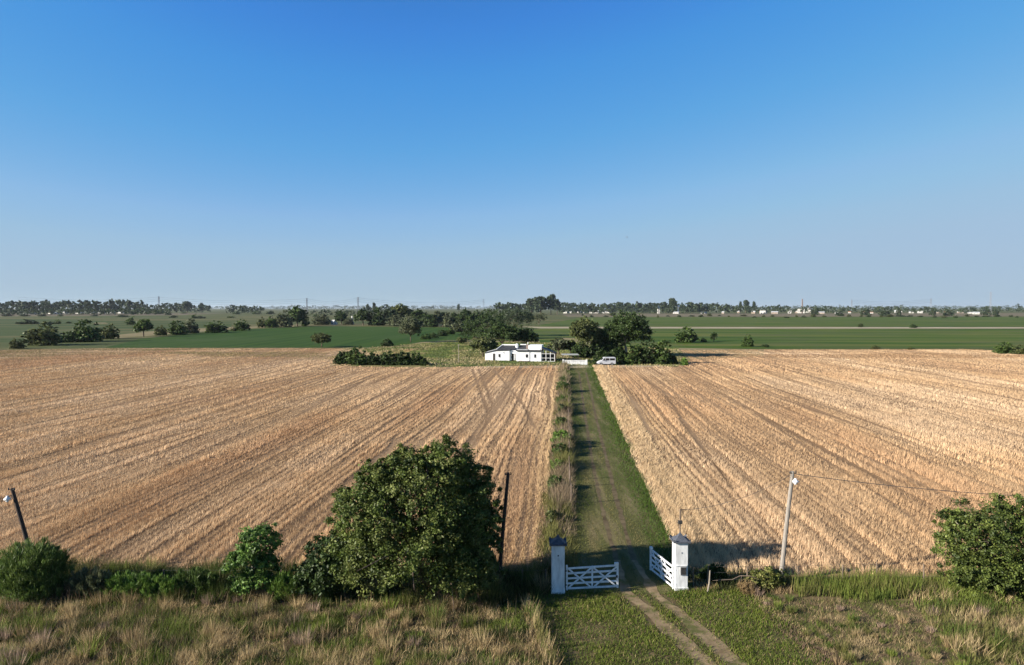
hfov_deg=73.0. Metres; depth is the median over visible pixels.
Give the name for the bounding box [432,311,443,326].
wood tree
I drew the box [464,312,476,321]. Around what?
wood tree
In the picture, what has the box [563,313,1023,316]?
stubble field
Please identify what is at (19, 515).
lamp pole
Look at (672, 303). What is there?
horizon tree
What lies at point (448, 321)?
wood tree
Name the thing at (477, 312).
wood tree
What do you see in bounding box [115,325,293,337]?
dry patch
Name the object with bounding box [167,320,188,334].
field bush
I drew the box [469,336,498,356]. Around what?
yard tree
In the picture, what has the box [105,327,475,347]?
crop field
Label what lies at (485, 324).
yard tree
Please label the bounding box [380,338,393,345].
meadow shrub
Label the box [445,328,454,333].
lane bush
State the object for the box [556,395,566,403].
hedge shrub
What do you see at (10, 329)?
meadow
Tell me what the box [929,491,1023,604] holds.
spreading bush
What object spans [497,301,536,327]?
yard tree
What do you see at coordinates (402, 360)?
hedge bush
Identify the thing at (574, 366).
farm track
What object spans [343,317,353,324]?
field bush
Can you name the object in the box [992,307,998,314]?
town tree
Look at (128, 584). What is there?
feathery shrub
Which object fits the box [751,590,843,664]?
dead thatch
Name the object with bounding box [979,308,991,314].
town tree
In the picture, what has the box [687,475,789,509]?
service cable
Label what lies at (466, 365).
farmyard
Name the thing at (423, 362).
hedge bush
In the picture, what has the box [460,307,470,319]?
wood tree
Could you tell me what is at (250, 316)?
ground
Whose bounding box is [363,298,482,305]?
power line
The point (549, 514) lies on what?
hedge shrub
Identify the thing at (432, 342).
dry patch
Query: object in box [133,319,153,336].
field tree
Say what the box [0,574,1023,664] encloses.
verge
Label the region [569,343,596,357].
yard bush
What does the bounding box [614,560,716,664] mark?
wheel rut
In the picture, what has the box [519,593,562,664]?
ditch weeds
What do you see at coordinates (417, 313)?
field tree
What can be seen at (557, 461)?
hedge shrub
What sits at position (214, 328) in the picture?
field bush
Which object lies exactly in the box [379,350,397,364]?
hedge bush
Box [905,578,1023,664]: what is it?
tussock grass
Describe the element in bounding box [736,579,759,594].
dead shrub
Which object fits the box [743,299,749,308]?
horizon tree
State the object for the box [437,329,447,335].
lane bush
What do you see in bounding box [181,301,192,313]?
horizon tree
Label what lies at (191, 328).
field bush
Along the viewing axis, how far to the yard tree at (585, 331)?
193.50 m
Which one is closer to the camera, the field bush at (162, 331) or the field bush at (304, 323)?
the field bush at (162, 331)
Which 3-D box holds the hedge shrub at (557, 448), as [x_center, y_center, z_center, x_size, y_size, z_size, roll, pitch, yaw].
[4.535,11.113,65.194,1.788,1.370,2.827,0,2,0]
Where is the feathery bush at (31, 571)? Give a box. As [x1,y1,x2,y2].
[0,536,76,607]
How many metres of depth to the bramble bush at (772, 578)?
34.27 m
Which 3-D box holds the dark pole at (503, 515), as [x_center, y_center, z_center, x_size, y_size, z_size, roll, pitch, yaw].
[-0.413,10.108,35.580,0.785,5.894,0.216,0,2,0]
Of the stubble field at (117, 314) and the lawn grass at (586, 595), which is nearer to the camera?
the lawn grass at (586, 595)
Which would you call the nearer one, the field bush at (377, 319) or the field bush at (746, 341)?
the field bush at (746, 341)
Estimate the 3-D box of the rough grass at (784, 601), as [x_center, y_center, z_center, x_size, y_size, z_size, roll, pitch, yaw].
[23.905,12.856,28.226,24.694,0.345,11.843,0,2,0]
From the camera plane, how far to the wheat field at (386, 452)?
73.62 m
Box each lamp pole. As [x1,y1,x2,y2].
[3,488,28,547]
[779,471,798,575]
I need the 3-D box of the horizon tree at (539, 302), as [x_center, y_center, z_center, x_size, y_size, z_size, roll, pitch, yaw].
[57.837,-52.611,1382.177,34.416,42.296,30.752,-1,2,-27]
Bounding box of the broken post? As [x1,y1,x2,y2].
[707,570,710,591]
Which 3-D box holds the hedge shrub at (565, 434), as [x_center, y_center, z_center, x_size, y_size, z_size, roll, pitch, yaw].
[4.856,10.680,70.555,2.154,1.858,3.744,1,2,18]
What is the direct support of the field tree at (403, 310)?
on the ground at (250, 316)
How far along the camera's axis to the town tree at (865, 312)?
1292.06 m
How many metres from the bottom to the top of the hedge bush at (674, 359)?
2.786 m
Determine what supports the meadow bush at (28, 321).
on the meadow
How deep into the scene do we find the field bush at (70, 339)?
281.26 m
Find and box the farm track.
[485,364,689,367]
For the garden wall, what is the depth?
170.46 m
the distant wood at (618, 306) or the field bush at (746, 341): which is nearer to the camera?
the field bush at (746, 341)
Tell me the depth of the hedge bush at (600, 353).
172.11 m
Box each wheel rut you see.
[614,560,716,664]
[632,560,749,664]
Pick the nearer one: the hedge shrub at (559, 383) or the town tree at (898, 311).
the hedge shrub at (559, 383)
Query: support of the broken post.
on the verge
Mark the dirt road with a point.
(834, 327)
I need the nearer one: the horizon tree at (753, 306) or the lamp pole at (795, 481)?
the lamp pole at (795, 481)
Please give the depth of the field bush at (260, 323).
493.18 m
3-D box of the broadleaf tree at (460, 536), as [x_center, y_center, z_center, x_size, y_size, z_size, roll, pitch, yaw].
[-4.729,9.062,33.381,8.801,8.119,7.071,-1,2,-20]
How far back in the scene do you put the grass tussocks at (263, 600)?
29.71 m
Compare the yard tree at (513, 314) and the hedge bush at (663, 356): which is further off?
the yard tree at (513, 314)
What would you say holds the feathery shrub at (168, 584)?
on the verge
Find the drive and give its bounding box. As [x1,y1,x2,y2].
[563,368,688,593]
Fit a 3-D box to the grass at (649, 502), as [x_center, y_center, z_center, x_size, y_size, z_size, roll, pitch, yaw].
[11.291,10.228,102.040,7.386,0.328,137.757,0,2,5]
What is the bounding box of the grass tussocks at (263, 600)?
[0,588,560,664]
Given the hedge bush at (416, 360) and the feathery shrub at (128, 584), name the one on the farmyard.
the hedge bush at (416, 360)
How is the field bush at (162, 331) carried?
on the ground at (250, 316)
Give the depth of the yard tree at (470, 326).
326.66 m
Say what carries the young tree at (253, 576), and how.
on the verge
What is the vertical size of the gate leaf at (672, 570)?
1.310 m
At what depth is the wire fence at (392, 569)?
35.08 m
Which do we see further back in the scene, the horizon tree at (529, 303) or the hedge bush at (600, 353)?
the horizon tree at (529, 303)
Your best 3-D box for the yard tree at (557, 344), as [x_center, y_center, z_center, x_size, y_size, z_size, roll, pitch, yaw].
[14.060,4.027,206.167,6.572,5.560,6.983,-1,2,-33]
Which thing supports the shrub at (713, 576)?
on the verge
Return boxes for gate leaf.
[565,562,618,590]
[649,546,674,588]
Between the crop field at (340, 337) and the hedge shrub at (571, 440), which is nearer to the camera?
the hedge shrub at (571, 440)
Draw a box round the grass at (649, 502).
[561,364,694,598]
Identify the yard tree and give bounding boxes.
[310,333,331,346]
[398,314,424,341]
[459,317,484,336]
[469,308,506,336]
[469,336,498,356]
[480,321,521,343]
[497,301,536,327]
[511,325,538,343]
[532,312,547,322]
[546,337,568,354]
[563,340,577,353]
[569,315,606,345]
[590,324,624,355]
[601,309,655,351]
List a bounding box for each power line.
[163,298,305,304]
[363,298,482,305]
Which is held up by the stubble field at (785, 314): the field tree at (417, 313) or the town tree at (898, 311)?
the town tree at (898, 311)
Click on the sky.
(832, 153)
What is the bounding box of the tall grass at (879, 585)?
[785,563,1021,601]
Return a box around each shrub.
[68,563,111,601]
[98,569,159,599]
[135,572,185,600]
[172,565,224,597]
[222,582,243,599]
[265,570,309,602]
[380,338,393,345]
[456,337,469,343]
[545,509,559,524]
[547,475,563,488]
[549,429,570,444]
[550,458,565,470]
[551,442,568,455]
[552,417,567,425]
[555,379,569,390]
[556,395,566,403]
[557,403,569,412]
[564,436,575,445]
[680,358,688,365]
[698,562,728,583]
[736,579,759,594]
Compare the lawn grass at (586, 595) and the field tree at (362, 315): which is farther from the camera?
the field tree at (362, 315)
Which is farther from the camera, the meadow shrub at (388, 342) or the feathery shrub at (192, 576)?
the meadow shrub at (388, 342)
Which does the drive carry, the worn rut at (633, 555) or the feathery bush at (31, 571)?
the worn rut at (633, 555)
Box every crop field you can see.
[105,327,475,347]
[496,329,1023,348]
[533,317,1023,326]
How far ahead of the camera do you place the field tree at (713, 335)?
287.83 m
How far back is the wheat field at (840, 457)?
70.92 m
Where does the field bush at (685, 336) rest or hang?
on the crop field at (870, 338)
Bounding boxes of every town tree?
[810,308,819,314]
[859,308,871,314]
[878,309,889,315]
[894,306,901,314]
[929,307,935,314]
[942,309,954,315]
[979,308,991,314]
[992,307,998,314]
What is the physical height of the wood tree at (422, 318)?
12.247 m
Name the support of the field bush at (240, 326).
on the crop field at (340, 337)
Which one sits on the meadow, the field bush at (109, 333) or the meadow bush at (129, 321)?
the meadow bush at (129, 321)
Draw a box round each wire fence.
[108,569,546,583]
[567,375,571,501]
[693,561,948,585]
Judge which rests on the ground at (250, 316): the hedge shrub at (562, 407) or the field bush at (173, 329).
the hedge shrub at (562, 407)
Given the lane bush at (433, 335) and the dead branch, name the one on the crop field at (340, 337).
the lane bush at (433, 335)
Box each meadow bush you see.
[15,319,37,323]
[124,316,135,324]
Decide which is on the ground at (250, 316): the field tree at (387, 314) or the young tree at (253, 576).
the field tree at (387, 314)
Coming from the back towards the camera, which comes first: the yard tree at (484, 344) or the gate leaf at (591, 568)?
the yard tree at (484, 344)
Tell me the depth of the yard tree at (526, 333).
228.70 m
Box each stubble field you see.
[0,313,216,315]
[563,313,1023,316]
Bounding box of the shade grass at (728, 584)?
[671,564,806,594]
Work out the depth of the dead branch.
34.25 m
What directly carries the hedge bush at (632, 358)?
on the farmyard
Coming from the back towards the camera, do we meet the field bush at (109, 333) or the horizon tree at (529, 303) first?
the horizon tree at (529, 303)
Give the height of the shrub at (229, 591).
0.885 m
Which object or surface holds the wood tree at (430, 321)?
on the ground at (250, 316)
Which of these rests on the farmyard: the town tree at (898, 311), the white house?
the white house
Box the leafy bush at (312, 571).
[287,532,360,599]
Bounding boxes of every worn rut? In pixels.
[578,372,617,559]
[585,372,636,559]
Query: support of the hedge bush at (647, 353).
on the farmyard
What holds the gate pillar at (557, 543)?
on the verge
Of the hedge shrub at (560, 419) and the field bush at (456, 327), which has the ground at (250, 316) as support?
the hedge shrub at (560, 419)
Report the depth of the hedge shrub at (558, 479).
52.86 m
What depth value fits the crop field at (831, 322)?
691.14 m
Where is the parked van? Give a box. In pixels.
[596,357,615,364]
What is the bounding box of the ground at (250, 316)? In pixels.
[0,308,1023,573]
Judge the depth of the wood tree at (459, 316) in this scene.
515.36 m
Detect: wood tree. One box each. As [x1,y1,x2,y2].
[419,312,430,322]
[424,314,438,326]
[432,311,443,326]
[441,312,456,326]
[451,311,458,322]
[455,314,463,324]
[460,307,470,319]
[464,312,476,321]
[473,310,479,322]
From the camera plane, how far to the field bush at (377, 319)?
549.92 m
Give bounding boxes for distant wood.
[0,298,356,315]
[1,303,1023,308]
[363,302,541,312]
[557,301,730,312]
[724,304,1023,312]
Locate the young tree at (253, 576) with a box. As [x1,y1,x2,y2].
[218,521,283,595]
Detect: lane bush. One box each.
[420,333,431,338]
[429,333,438,337]
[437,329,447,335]
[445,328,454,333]
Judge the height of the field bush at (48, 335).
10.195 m
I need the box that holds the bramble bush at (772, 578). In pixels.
[746,566,786,590]
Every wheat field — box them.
[0,348,558,573]
[595,349,1023,576]
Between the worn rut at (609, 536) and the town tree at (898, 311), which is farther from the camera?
the town tree at (898, 311)
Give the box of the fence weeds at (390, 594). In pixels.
[0,548,554,605]
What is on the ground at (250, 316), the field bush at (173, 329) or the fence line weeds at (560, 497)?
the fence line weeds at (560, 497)
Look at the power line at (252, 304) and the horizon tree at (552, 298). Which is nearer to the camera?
the horizon tree at (552, 298)
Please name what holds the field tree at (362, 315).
on the ground at (250, 316)
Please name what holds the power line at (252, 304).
hanging from the pylon
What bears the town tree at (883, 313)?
on the stubble field at (785, 314)
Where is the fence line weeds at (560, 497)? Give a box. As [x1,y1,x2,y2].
[533,360,581,572]
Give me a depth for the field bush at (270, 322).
492.26 m
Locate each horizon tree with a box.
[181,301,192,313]
[523,298,535,311]
[531,296,549,311]
[546,293,555,314]
[554,299,560,314]
[668,298,677,313]
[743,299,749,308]
[752,301,755,310]
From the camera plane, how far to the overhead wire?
35.06 m
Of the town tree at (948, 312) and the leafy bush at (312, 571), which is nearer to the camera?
the leafy bush at (312, 571)
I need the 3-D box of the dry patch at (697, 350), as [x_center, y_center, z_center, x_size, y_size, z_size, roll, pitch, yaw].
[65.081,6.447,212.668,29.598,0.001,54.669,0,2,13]
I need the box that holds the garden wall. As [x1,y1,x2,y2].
[562,359,586,364]
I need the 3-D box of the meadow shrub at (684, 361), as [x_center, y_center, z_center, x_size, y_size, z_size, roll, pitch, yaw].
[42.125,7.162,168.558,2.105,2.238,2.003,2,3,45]
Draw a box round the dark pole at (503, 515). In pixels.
[498,472,511,577]
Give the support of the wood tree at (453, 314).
on the ground at (250, 316)
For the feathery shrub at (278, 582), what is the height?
1.678 m
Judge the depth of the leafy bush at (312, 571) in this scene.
32.82 m
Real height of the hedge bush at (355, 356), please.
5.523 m
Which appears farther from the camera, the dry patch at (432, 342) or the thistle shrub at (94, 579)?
the dry patch at (432, 342)
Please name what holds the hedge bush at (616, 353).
on the farmyard
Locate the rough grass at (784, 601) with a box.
[750,593,1023,664]
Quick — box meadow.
[0,319,230,343]
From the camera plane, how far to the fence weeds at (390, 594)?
33.78 m
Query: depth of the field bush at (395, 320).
528.17 m
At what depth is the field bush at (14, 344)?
237.60 m
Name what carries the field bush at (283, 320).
on the ground at (250, 316)
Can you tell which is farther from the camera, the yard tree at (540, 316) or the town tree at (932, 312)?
the town tree at (932, 312)
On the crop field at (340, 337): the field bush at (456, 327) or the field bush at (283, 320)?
the field bush at (456, 327)
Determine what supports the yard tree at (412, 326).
on the crop field at (340, 337)
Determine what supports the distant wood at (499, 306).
on the ground at (250, 316)
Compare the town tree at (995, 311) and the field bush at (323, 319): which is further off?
the town tree at (995, 311)
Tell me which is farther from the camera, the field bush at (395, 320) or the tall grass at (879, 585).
the field bush at (395, 320)
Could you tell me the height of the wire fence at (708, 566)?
1.352 m
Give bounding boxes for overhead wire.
[797,474,1011,495]
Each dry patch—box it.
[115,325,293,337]
[402,340,539,345]
[674,348,763,358]
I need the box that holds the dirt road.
[530,327,1023,328]
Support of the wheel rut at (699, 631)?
on the verge
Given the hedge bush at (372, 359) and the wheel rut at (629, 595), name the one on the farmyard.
the hedge bush at (372, 359)
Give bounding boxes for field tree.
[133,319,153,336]
[288,305,307,325]
[334,310,347,323]
[353,308,371,325]
[380,309,397,325]
[390,303,413,317]
[410,308,424,321]
[710,332,717,341]
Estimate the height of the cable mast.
4.064 m
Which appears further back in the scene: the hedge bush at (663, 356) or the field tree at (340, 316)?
the field tree at (340, 316)
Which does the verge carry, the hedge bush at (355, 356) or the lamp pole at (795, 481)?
the lamp pole at (795, 481)
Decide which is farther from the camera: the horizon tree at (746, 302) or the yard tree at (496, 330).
the horizon tree at (746, 302)
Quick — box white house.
[485,344,555,361]
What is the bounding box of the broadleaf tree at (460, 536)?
[319,433,507,613]
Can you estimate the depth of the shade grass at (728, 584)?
34.93 m
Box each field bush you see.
[8,337,26,348]
[20,321,66,345]
[59,332,75,341]
[69,319,104,341]
[99,323,119,338]
[153,325,167,334]
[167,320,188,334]
[184,318,199,332]
[204,320,228,332]
[233,319,249,330]
[256,317,265,327]
[265,316,278,327]
[275,310,294,326]
[301,317,309,325]
[311,314,330,324]
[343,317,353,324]
[367,307,385,325]
[386,314,403,325]
[449,320,465,331]
[674,326,700,342]
[740,333,753,346]
[991,341,1014,353]
[1008,344,1023,354]
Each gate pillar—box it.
[549,535,566,593]
[669,532,690,590]
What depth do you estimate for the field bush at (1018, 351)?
209.15 m
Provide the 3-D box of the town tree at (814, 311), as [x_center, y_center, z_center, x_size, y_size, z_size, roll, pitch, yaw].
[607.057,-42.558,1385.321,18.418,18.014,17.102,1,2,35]
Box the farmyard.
[330,340,689,367]
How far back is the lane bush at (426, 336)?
309.39 m
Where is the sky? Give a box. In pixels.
[0,0,1023,307]
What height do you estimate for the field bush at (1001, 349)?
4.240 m
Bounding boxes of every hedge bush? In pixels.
[333,351,348,363]
[343,346,367,364]
[363,352,380,364]
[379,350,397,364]
[395,350,411,364]
[409,352,422,364]
[419,358,428,365]
[589,349,608,364]
[609,346,624,363]
[622,342,644,364]
[637,339,658,363]
[650,340,672,364]
[667,355,677,363]
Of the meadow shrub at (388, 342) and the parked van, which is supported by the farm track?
the parked van
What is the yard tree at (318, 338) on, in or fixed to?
on the crop field at (340, 337)
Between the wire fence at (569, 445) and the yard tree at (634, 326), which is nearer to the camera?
the wire fence at (569, 445)
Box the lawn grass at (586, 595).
[502,585,832,664]
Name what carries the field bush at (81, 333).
on the ground at (250, 316)
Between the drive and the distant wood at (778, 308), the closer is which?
the drive
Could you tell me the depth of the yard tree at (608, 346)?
195.30 m
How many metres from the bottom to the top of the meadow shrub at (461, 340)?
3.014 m
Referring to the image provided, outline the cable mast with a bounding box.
[678,509,686,531]
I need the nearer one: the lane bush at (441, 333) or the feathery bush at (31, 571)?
the feathery bush at (31, 571)
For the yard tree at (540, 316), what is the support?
on the crop field at (831, 322)
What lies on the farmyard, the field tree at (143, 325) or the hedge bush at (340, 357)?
the hedge bush at (340, 357)
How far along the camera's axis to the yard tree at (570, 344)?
205.28 m
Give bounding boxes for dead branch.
[712,575,758,580]

